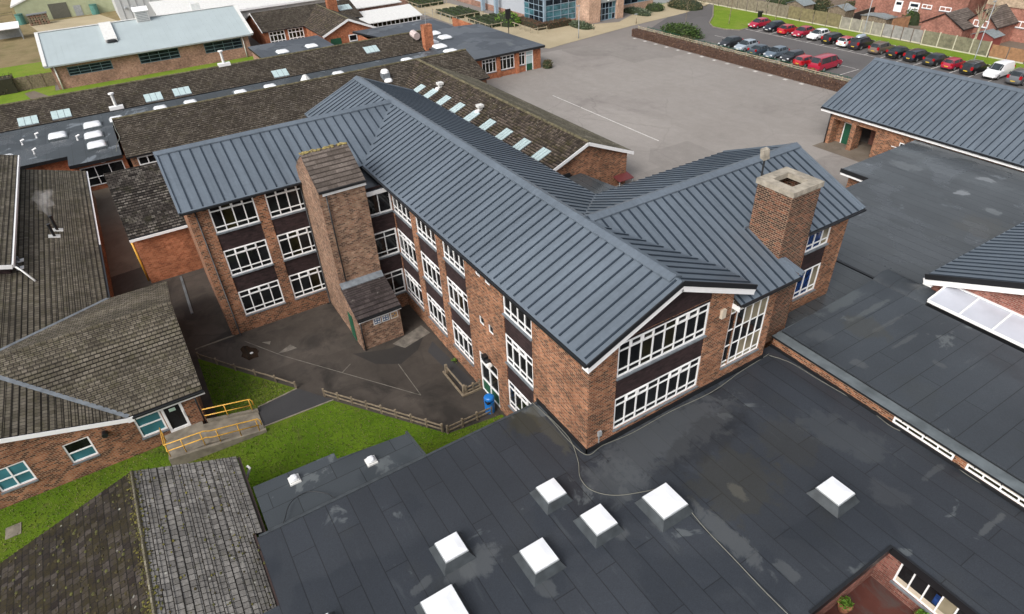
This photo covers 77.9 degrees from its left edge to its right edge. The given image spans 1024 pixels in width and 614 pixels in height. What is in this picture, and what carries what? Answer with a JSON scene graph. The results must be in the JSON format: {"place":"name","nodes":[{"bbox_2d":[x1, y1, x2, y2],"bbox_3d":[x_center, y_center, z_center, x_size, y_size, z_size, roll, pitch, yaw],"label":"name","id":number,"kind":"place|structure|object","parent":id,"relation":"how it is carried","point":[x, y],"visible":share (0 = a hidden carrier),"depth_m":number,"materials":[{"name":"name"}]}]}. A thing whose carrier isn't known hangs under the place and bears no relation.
{"place":"outdoors","nodes":[
{"label":"outdoors","id":0,"kind":"place"},
{"bbox_2d":[0,62,55,103],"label":"lawn","id":1,"kind":"structure","parent":0,"point":[24,70],"depth_m":106.75,"materials":[{"name":"plant"}]},
{"bbox_2d":[12,72,57,91],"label":"board fence","id":2,"kind":"object","parent":1,"relation":"on","point":[32,84],"visible":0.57,"depth_m":99.22,"materials":[{"name":"wood"}]},
{"bbox_2d":[0,0,119,67],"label":"rough field","id":3,"kind":"structure","parent":0,"point":[15,51],"depth_m":126.83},
{"bbox_2d":[0,21,23,38],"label":"white canopy","id":4,"kind":"object","parent":3,"relation":"on","point":[10,29],"visible":1,"depth_m":130.63,"materials":[{"name":"plastic"}]},
{"bbox_2d":[29,15,120,31],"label":"shed apron","id":5,"kind":"object","parent":3,"relation":"on","point":[73,22],"visible":0.5,"depth_m":141.80,"materials":[{"name":"concrete"}]},
{"bbox_2d":[10,0,114,22],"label":"olive shed","id":6,"kind":"structure","parent":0,"point":[55,9],"depth_m":146.16,"materials":[{"name":"grey metal"}]},
{"bbox_2d":[92,187,140,276],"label":"paved path","id":7,"kind":"structure","parent":0,"point":[121,255],"depth_m":58.01,"materials":[{"name":"asphalt"}]},
{"bbox_2d":[56,56,253,94],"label":"lawn","id":8,"kind":"structure","parent":0,"point":[119,81],"depth_m":102.62,"materials":[{"name":"plant"}]},
{"bbox_2d":[0,13,433,132],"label":"tiled range","id":9,"kind":"structure","parent":0,"point":[45,110],"depth_m":84.81,"materials":[{"name":"tile"}]},
{"bbox_2d":[198,359,294,416],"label":"lawn front","id":10,"kind":"structure","parent":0,"point":[239,383],"depth_m":40.64,"materials":[{"name":"plant"}]},
{"bbox_2d":[0,401,503,562],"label":"lawn","id":11,"kind":"structure","parent":0,"point":[311,439],"depth_m":36.16,"materials":[{"name":"plant"}]},
{"bbox_2d":[0,456,278,613],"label":"mossy tiled block","id":12,"kind":"structure","parent":11,"relation":"on","point":[178,539],"depth_m":26.55,"materials":[{"name":"grey tile"}]},
{"bbox_2d":[253,431,425,529],"bbox_3d":[-8.007,9.211,31.141,7.660,3.930,3.130,-22,40,-24],"label":"annex","id":13,"kind":"object","parent":11,"relation":"on","point":[332,475],"visible":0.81,"depth_m":29.94,"materials":[{"name":"fabric"}]},
{"bbox_2d":[257,389,331,425],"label":"path","id":14,"kind":"structure","parent":0,"point":[291,403],"depth_m":39.24,"materials":[{"name":"asphalt"}]},
{"bbox_2d":[111,258,505,465],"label":"yard","id":15,"kind":"structure","parent":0,"point":[321,335],"depth_m":42.88,"materials":[{"name":"grey asphalt"}]},
{"bbox_2d":[164,408,266,464],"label":"access ramp","id":16,"kind":"structure","parent":15,"relation":"on","point":[195,450],"depth_m":36.77,"materials":[{"name":"concrete"}]},
{"bbox_2d":[159,418,261,456],"bbox_3d":[-17.129,7.441,35.997,5.401,1.495,1.493,-8,36,-7],"label":"ramp handrail","id":17,"kind":"object","parent":16,"relation":"on","point":[164,439],"visible":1,"depth_m":35.76,"materials":[{"name":"yellow paint"}]},
{"bbox_2d":[340,270,403,350],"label":"brick store","id":18,"kind":"structure","parent":15,"relation":"on","point":[373,306],"depth_m":42.89,"materials":[{"name":"brick"}]},
{"bbox_2d":[322,388,443,432],"bbox_3d":[-7.891,6.163,38.131,8.518,0.680,0.183,12,38,20],"label":"timber rail fence","id":19,"kind":"object","parent":15,"relation":"on","point":[382,411],"visible":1,"depth_m":38.00,"materials":[{"name":"wood"}]},
{"bbox_2d":[354,337,422,363],"bbox_3d":[-8.065,3.190,42.839,4.968,0.001,2.445,-15,38,-16],"label":"damp patch","id":20,"kind":"object","parent":15,"relation":"on","point":[396,354],"visible":1,"depth_m":42.84,"materials":[{"name":"asphalt"}]},
{"bbox_2d":[393,325,429,347],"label":"concrete path","id":21,"kind":"structure","parent":15,"relation":"on","point":[414,335],"depth_m":44.26,"materials":[{"name":"concrete"}]},
{"bbox_2d":[428,341,476,389],"bbox_3d":[-4.176,3.861,41.625,0.955,0.001,5.846,-25,41,-27],"label":"planting strip","id":22,"kind":"object","parent":15,"relation":"on","point":[438,354],"visible":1,"depth_m":41.66,"materials":[{"name":"concrete"}]},
{"bbox_2d":[245,0,375,44],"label":"building","id":23,"kind":"structure","parent":0,"point":[335,22],"depth_m":114.39,"materials":[{"name":"tile"}]},
{"bbox_2d":[350,0,401,11],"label":"white low roof","id":24,"kind":"structure","parent":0,"point":[362,5],"depth_m":130.03,"materials":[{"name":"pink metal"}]},
{"bbox_2d":[54,0,916,256],"bbox_3d":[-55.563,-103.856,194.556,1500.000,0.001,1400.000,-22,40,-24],"label":"ground","id":25,"kind":"structure","parent":0,"point":[623,34],"depth_m":112.50,"materials":[{"name":"asphalt"}]},
{"bbox_2d":[0,169,207,509],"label":"tiled classrooms","id":26,"kind":"structure","parent":25,"relation":"on","point":[96,374],"depth_m":37.02,"materials":[{"name":"brown tile"}]},
{"bbox_2d":[0,154,35,281],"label":"raised tiled roof","id":27,"kind":"structure","parent":26,"relation":"on","point":[9,178],"depth_m":51.13,"materials":[{"name":"brown tile"}]},
{"bbox_2d":[0,460,38,494],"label":"window","id":28,"kind":"structure","parent":26,"relation":"in","point":[17,474],"depth_m":33.37,"materials":[{"name":"white plastic"}]},
{"bbox_2d":[62,436,99,465],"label":"window","id":29,"kind":"structure","parent":26,"relation":"in","point":[83,448],"depth_m":34.59,"materials":[{"name":"white plastic"}]},
{"bbox_2d":[134,411,169,439],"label":"window","id":30,"kind":"structure","parent":26,"relation":"in","point":[148,425],"depth_m":36.09,"materials":[{"name":"white plastic"}]},
{"bbox_2d":[160,403,190,432],"bbox_3d":[-19.426,6.300,36.568,1.100,2.030,0.160,-22,40,-24],"label":"door","id":31,"kind":"structure","parent":26,"relation":"in","point":[175,416],"depth_m":36.65,"materials":[{"name":"black plastic"}]},
{"bbox_2d":[112,0,159,19],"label":"grey clad hall","id":32,"kind":"structure","parent":25,"relation":"on","point":[123,9],"depth_m":140.30,"materials":[{"name":"metal"}]},
{"bbox_2d":[34,4,252,89],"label":"pale metal roof block","id":33,"kind":"structure","parent":25,"relation":"on","point":[142,42],"depth_m":104.08,"materials":[{"name":"grey metal"}]},
{"bbox_2d":[66,60,113,75],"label":"window","id":34,"kind":"structure","parent":33,"relation":"in","point":[104,65],"depth_m":99.25,"materials":[{"name":"black glass"}]},
{"bbox_2d":[138,47,180,63],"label":"window","id":35,"kind":"structure","parent":33,"relation":"in","point":[172,53],"depth_m":103.33,"materials":[{"name":"black glass"}]},
{"bbox_2d":[203,38,242,53],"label":"window","id":36,"kind":"structure","parent":33,"relation":"in","point":[211,47],"depth_m":107.44,"materials":[{"name":"black glass"}]},
{"bbox_2d":[103,162,203,282],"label":"plain brick block","id":37,"kind":"structure","parent":25,"relation":"on","point":[154,223],"depth_m":51.09,"materials":[{"name":"tile"}]},
{"bbox_2d":[0,50,439,190],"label":"entrance flat block","id":38,"kind":"structure","parent":25,"relation":"on","point":[88,143],"depth_m":70.32,"materials":[{"name":"fabric"}]},
{"bbox_2d":[79,160,125,186],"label":"window","id":39,"kind":"structure","parent":38,"relation":"in","point":[96,177],"depth_m":66.45,"materials":[{"name":"white plastic"}]},
{"bbox_2d":[149,0,407,21],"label":"long white roof block","id":40,"kind":"structure","parent":25,"relation":"on","point":[245,7],"depth_m":127.65,"materials":[{"name":"metal"}]},
{"bbox_2d":[248,35,332,58],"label":"flat block","id":41,"kind":"structure","parent":25,"relation":"on","point":[285,47],"depth_m":101.16,"materials":[{"name":"grey brick"}]},
{"bbox_2d":[112,49,633,185],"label":"long tiled hall","id":42,"kind":"structure","parent":25,"relation":"on","point":[455,82],"depth_m":69.88,"materials":[{"name":"tile"}]},
{"bbox_2d":[359,4,421,26],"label":"glazed canopy","id":43,"kind":"object","parent":25,"relation":"on","point":[392,15],"visible":0.41,"depth_m":120.55,"materials":[{"name":"white plastic"}]},
{"bbox_2d":[153,76,866,453],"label":"school block","id":44,"kind":"structure","parent":25,"relation":"on","point":[581,316],"depth_m":35.69,"materials":[{"name":"brown brick"}]},
{"bbox_2d":[208,198,260,234],"bbox_3d":[-18.036,-5.984,41.192,2.880,2.040,0.170,-22,40,-24],"label":"window","id":45,"kind":"structure","parent":44,"relation":"in","point":[238,215],"depth_m":41.29,"materials":[{"name":"white plastic"}]},
{"bbox_2d":[223,239,273,277],"bbox_3d":[-17.895,-3.311,43.123,2.880,2.040,0.170,-22,40,-24],"label":"window","id":46,"kind":"structure","parent":44,"relation":"in","point":[241,260],"depth_m":43.17,"materials":[{"name":"white plastic"}]},
{"bbox_2d":[238,280,285,316],"bbox_3d":[-17.754,-0.638,45.053,2.880,2.040,0.170,-22,40,-24],"label":"window","id":47,"kind":"structure","parent":44,"relation":"in","point":[255,299],"depth_m":45.10,"materials":[{"name":"white plastic"}]},
{"bbox_2d":[264,185,305,219],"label":"window","id":48,"kind":"structure","parent":44,"relation":"in","point":[289,201],"depth_m":42.64,"materials":[{"name":"white plastic"}]},
{"bbox_2d":[277,226,316,261],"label":"window","id":49,"kind":"structure","parent":44,"relation":"in","point":[297,243],"depth_m":44.53,"materials":[{"name":"white plastic"}]},
{"bbox_2d":[288,266,327,299],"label":"window","id":50,"kind":"structure","parent":44,"relation":"in","point":[309,281],"depth_m":46.45,"materials":[{"name":"white plastic"}]},
{"bbox_2d":[367,191,392,217],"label":"window","id":51,"kind":"structure","parent":44,"relation":"in","point":[379,204],"depth_m":42.22,"materials":[{"name":"white plastic"}]},
{"bbox_2d":[374,227,399,259],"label":"window","id":52,"kind":"structure","parent":44,"relation":"in","point":[387,244],"depth_m":43.98,"materials":[{"name":"white plastic"}]},
{"bbox_2d":[384,268,406,295],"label":"window","id":53,"kind":"structure","parent":44,"relation":"in","point":[395,278],"depth_m":45.92,"materials":[{"name":"white plastic"}]},
{"bbox_2d":[397,228,418,271],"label":"window","id":54,"kind":"structure","parent":44,"relation":"in","point":[407,246],"depth_m":43.26,"materials":[{"name":"white plastic"}]},
{"bbox_2d":[404,269,424,310],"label":"window","id":55,"kind":"structure","parent":44,"relation":"in","point":[413,287],"depth_m":45.20,"materials":[{"name":"white plastic"}]},
{"bbox_2d":[416,218,436,251],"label":"window","id":56,"kind":"structure","parent":44,"relation":"in","point":[424,233],"depth_m":39.03,"materials":[{"name":"white plastic"}]},
{"bbox_2d":[421,251,442,296],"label":"window","id":57,"kind":"structure","parent":44,"relation":"in","point":[431,271],"depth_m":40.67,"materials":[{"name":"white plastic"}]},
{"bbox_2d":[427,293,447,337],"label":"window","id":58,"kind":"structure","parent":44,"relation":"in","point":[437,313],"depth_m":42.60,"materials":[{"name":"white plastic"}]},
{"bbox_2d":[442,241,464,278],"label":"window","id":59,"kind":"structure","parent":44,"relation":"in","point":[455,261],"depth_m":36.43,"materials":[{"name":"white plastic"}]},
{"bbox_2d":[447,276,469,324],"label":"window","id":60,"kind":"structure","parent":44,"relation":"in","point":[458,299],"depth_m":38.10,"materials":[{"name":"white plastic"}]},
{"bbox_2d":[452,320,473,366],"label":"window","id":61,"kind":"structure","parent":44,"relation":"in","point":[464,343],"depth_m":40.05,"materials":[{"name":"white plastic"}]},
{"bbox_2d":[479,350,499,406],"bbox_3d":[-1.280,4.327,38.071,0.090,3.160,2.150,-22,40,-24],"label":"entrance door","id":62,"kind":"structure","parent":44,"relation":"in","point":[489,376],"depth_m":38.23,"materials":[{"name":"white plastic"}]},
{"bbox_2d":[502,296,531,340],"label":"window","id":63,"kind":"structure","parent":44,"relation":"in","point":[511,313],"depth_m":31.64,"materials":[{"name":"white plastic"}]},
{"bbox_2d":[508,379,530,411],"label":"window","id":64,"kind":"structure","parent":44,"relation":"in","point":[518,401],"depth_m":35.53,"materials":[{"name":"white plastic"}]},
{"bbox_2d":[505,333,533,390],"bbox_3d":[0.369,2.858,33.249,0.170,2.040,2.730,-22,40,-24],"label":"window","id":65,"kind":"structure","parent":44,"relation":"in","point":[518,360],"depth_m":33.32,"materials":[{"name":"white plastic"}]},
{"bbox_2d":[612,356,700,432],"bbox_3d":[7.107,4.199,30.901,5.550,2.040,0.170,-22,40,-24],"label":"window","id":66,"kind":"structure","parent":44,"relation":"in","point":[665,387],"depth_m":30.92,"materials":[{"name":"white plastic"}]},
{"bbox_2d":[616,302,709,380],"bbox_3d":[6.966,1.526,28.971,5.550,2.040,0.170,-22,40,-24],"label":"window","id":67,"kind":"structure","parent":44,"relation":"in","point":[647,348],"depth_m":29.00,"materials":[{"name":"white plastic"}]},
{"bbox_2d":[720,296,768,369],"bbox_3d":[11.950,0.996,32.367,2.890,4.380,0.170,-22,40,-24],"label":"window","id":68,"kind":"structure","parent":44,"relation":"in","point":[748,324],"depth_m":32.69,"materials":[{"name":"white plastic"}]},
{"bbox_2d":[792,263,820,301],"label":"window","id":69,"kind":"structure","parent":44,"relation":"in","point":[808,281],"depth_m":37.61,"materials":[{"name":"white plastic"}]},
{"bbox_2d":[804,227,830,254],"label":"window","id":70,"kind":"structure","parent":44,"relation":"in","point":[816,241],"depth_m":35.94,"materials":[{"name":"white plastic"}]},
{"bbox_2d":[777,262,871,332],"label":"link roof","id":71,"kind":"structure","parent":44,"relation":"attached to","point":[844,280],"depth_m":40.51,"materials":[{"name":"fabric"}]},
{"bbox_2d":[872,270,936,305],"bbox_3d":[24.029,-0.711,38.919,2.050,1.770,3.300,-22,40,-24],"label":"barrel roof cover","id":72,"kind":"object","parent":71,"relation":"on","point":[910,288],"visible":0.32,"depth_m":38.32,"materials":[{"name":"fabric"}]},
{"bbox_2d":[457,0,670,23],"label":"sports hall","id":73,"kind":"structure","parent":25,"relation":"on","point":[592,11],"depth_m":120.65,"materials":[{"name":"brown metal"}]},
{"bbox_2d":[524,0,542,21],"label":"window","id":74,"kind":"structure","parent":73,"relation":"in","point":[533,9],"depth_m":120.21,"materials":[{"name":"teal glass"}]},
{"bbox_2d":[546,0,575,20],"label":"window","id":75,"kind":"structure","parent":73,"relation":"in","point":[555,9],"depth_m":119.31,"materials":[{"name":"teal glass"}]},
{"bbox_2d":[257,346,1023,613],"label":"flat roofed block","id":76,"kind":"structure","parent":25,"relation":"on","point":[792,488],"depth_m":26.76,"materials":[{"name":"fabric"}]},
{"bbox_2d":[889,564,964,613],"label":"window","id":77,"kind":"structure","parent":76,"relation":"in","point":[915,582],"depth_m":25.26,"materials":[{"name":"white plastic"}]},
{"bbox_2d":[696,0,788,18],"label":"boundary fence","id":78,"kind":"object","parent":25,"relation":"on","point":[771,9],"visible":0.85,"depth_m":120.60,"materials":[{"name":"wood"}]},
{"bbox_2d":[638,25,850,81],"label":"timber trip rail","id":79,"kind":"object","parent":25,"relation":"on","point":[697,41],"visible":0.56,"depth_m":92.57,"materials":[{"name":"wood"}]},
{"bbox_2d":[787,6,840,27],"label":"boundary fence","id":80,"kind":"object","parent":25,"relation":"on","point":[820,18],"visible":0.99,"depth_m":111.55,"materials":[{"name":"wood"}]},
{"bbox_2d":[839,16,884,36],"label":"boundary fence","id":81,"kind":"object","parent":25,"relation":"on","point":[858,26],"visible":0.97,"depth_m":105.27,"materials":[{"name":"concrete"}]},
{"bbox_2d":[770,280,1023,511],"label":"raised flat hall","id":82,"kind":"structure","parent":25,"relation":"on","point":[948,389],"depth_m":32.27,"materials":[{"name":"fabric"}]},
{"bbox_2d":[892,417,954,459],"bbox_3d":[19.095,6.073,29.475,0.060,0.350,2.860,-21,40,-24],"label":"window","id":83,"kind":"structure","parent":82,"relation":"in","point":[898,422],"depth_m":29.42,"materials":[{"name":"white plastic"}]},
{"bbox_2d":[965,464,1023,506],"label":"window","id":84,"kind":"structure","parent":82,"relation":"in","point":[971,469],"depth_m":27.21,"materials":[{"name":"white plastic"}]},
{"bbox_2d":[821,57,1023,171],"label":"changing block","id":85,"kind":"structure","parent":25,"relation":"on","point":[890,104],"depth_m":61.51,"materials":[{"name":"grey metal"}]},
{"bbox_2d":[836,140,1023,288],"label":"flat block","id":86,"kind":"structure","parent":25,"relation":"on","point":[930,208],"depth_m":49.28,"materials":[{"name":"fabric"}]},
{"bbox_2d":[923,222,1023,352],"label":"metal roofed hall","id":87,"kind":"structure","parent":25,"relation":"on","point":[980,288],"depth_m":36.16,"materials":[{"name":"grey metal"}]},
{"bbox_2d":[988,44,1023,63],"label":"boundary fence","id":88,"kind":"object","parent":25,"relation":"on","point":[999,52],"visible":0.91,"depth_m":89.52,"materials":[{"name":"wood"}]},
{"bbox_2d":[411,0,707,48],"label":"paving","id":89,"kind":"structure","parent":0,"point":[551,38],"depth_m":117.21,"materials":[{"name":"stone"}]},
{"bbox_2d":[436,5,479,18],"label":"box hedge bed","id":90,"kind":"object","parent":89,"relation":"on","point":[457,10],"visible":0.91,"depth_m":130.57,"materials":[{"name":"green plant"}]},
{"bbox_2d":[666,0,706,10],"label":"shrub","id":91,"kind":"object","parent":89,"relation":"on","point":[694,5],"visible":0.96,"depth_m":125.44,"materials":[{"name":"green plant"}]},
{"bbox_2d":[486,39,870,187],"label":"playground","id":92,"kind":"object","parent":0,"point":[683,107],"visible":0.2,"depth_m":81.53},
{"bbox_2d":[352,17,544,79],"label":"playground flat block","id":93,"kind":"structure","parent":92,"relation":"on","point":[493,53],"depth_m":97.16,"materials":[{"name":"grey fabric"}]},
{"bbox_2d":[563,173,616,193],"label":"felt roof","id":94,"kind":"structure","parent":92,"relation":"on","point":[594,185],"depth_m":57.17,"materials":[{"name":"fabric"}]},
{"bbox_2d":[632,28,847,91],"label":"beech hedge","id":95,"kind":"object","parent":92,"relation":"on","point":[810,78],"visible":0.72,"depth_m":92.69,"materials":[{"name":"brown plant"}]},
{"bbox_2d":[813,140,871,161],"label":"porch slab","id":96,"kind":"structure","parent":92,"relation":"on","point":[861,152],"depth_m":67.11,"materials":[{"name":"concrete"}]},
{"bbox_2d":[647,4,1023,88],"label":"car park","id":97,"kind":"structure","parent":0,"point":[850,58],"depth_m":101.12,"materials":[{"name":"asphalt"}]},
{"bbox_2d":[660,22,702,38],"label":"shrub","id":98,"kind":"object","parent":97,"relation":"on","point":[682,29],"visible":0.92,"depth_m":107.53,"materials":[{"name":"green plant"}]},
{"bbox_2d":[807,53,842,71],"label":"parked minibus","id":99,"kind":"object","parent":97,"relation":"on","point":[824,61],"visible":0.94,"depth_m":88.84,"materials":[{"name":"red paint"}]},
{"bbox_2d":[959,59,990,74],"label":"parked car","id":100,"kind":"object","parent":97,"relation":"on","point":[972,67],"visible":0.92,"depth_m":85.12,"materials":[{"name":"black paint"}]},
{"bbox_2d":[982,59,1015,79],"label":"parked van","id":101,"kind":"object","parent":97,"relation":"on","point":[996,70],"visible":0.92,"depth_m":83.21,"materials":[{"name":"white paint"}]},
{"bbox_2d":[710,5,1023,68],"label":"lawn","id":102,"kind":"structure","parent":0,"point":[740,19],"depth_m":112.08,"materials":[{"name":"plant"}]},
{"bbox_2d":[920,30,992,56],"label":"boundary fence","id":103,"kind":"object","parent":102,"relation":"on","point":[957,43],"visible":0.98,"depth_m":94.29,"materials":[{"name":"concrete"}]},
{"bbox_2d":[825,576,913,613],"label":"courtyard floor","id":104,"kind":"structure","parent":0,"point":[870,595],"depth_m":26.26,"materials":[{"name":"brick"}]},
{"bbox_2d":[718,0,1023,63],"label":"back gardens","id":105,"kind":"object","parent":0,"point":[1013,44],"depth_m":104.43,"materials":[{"name":"plant"}]},
{"bbox_2d":[882,24,923,43],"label":"boundary fence","id":106,"kind":"object","parent":105,"relation":"on","point":[907,32],"visible":1,"depth_m":100.43,"materials":[{"name":"beige concrete"}]},
{"bbox_2d":[854,0,987,25],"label":"brick house","id":107,"kind":"structure","parent":105,"relation":"on","point":[928,9],"depth_m":106.75,"materials":[{"name":"brick"}]},
{"bbox_2d":[970,29,1004,50],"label":"garden shed","id":108,"kind":"structure","parent":105,"relation":"on","point":[994,36],"depth_m":93.75,"materials":[{"name":"brick"}]},
{"bbox_2d":[967,4,1018,43],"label":"house extension","id":109,"kind":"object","parent":105,"relation":"on","point":[1004,20],"visible":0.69,"depth_m":95.63,"materials":[{"name":"brick"}]},
{"bbox_2d":[984,0,1023,42],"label":"brick house","id":110,"kind":"structure","parent":105,"relation":"on","point":[1017,9],"depth_m":96.46,"materials":[{"name":"brick"}]},
{"bbox_2d":[919,7,975,40],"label":"brick garage","id":111,"kind":"structure","parent":0,"point":[955,23],"depth_m":97.07,"materials":[{"name":"brick"}]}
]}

